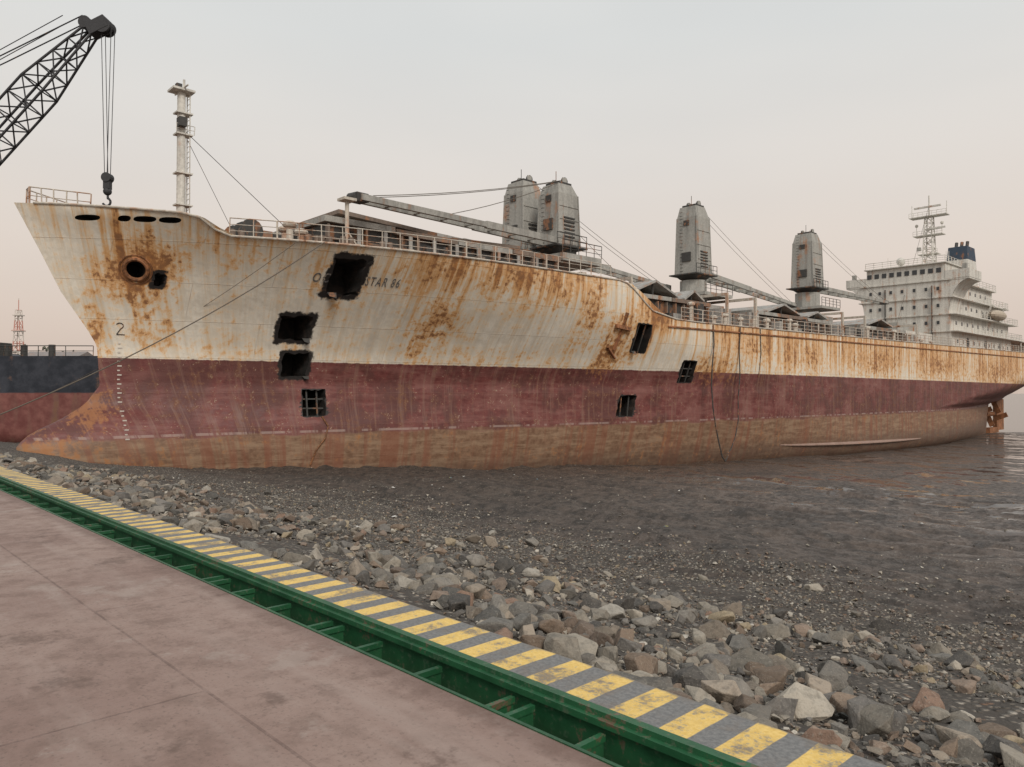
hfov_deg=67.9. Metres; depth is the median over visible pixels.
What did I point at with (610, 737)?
green drainage channel
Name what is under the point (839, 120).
sky
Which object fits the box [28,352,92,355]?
shore house
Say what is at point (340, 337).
cargo ship
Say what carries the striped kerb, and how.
on the ground
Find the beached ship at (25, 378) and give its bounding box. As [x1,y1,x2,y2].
[0,342,99,442]
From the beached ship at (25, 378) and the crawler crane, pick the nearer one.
the crawler crane
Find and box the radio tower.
[11,298,25,354]
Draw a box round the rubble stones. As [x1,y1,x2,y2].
[0,452,1023,766]
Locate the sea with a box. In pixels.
[986,394,1023,431]
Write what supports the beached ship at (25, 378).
on the ground
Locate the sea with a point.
(1014, 411)
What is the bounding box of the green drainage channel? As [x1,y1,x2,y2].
[0,476,758,766]
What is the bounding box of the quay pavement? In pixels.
[0,490,612,766]
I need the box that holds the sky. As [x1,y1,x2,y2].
[0,0,1023,393]
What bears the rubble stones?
on the ground
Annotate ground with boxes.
[0,432,1023,766]
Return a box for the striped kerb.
[0,466,888,766]
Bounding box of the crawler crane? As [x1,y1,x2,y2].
[0,14,115,204]
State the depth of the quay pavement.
4.29 m
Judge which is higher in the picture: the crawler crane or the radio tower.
the crawler crane
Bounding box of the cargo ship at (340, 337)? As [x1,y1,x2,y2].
[0,79,1023,469]

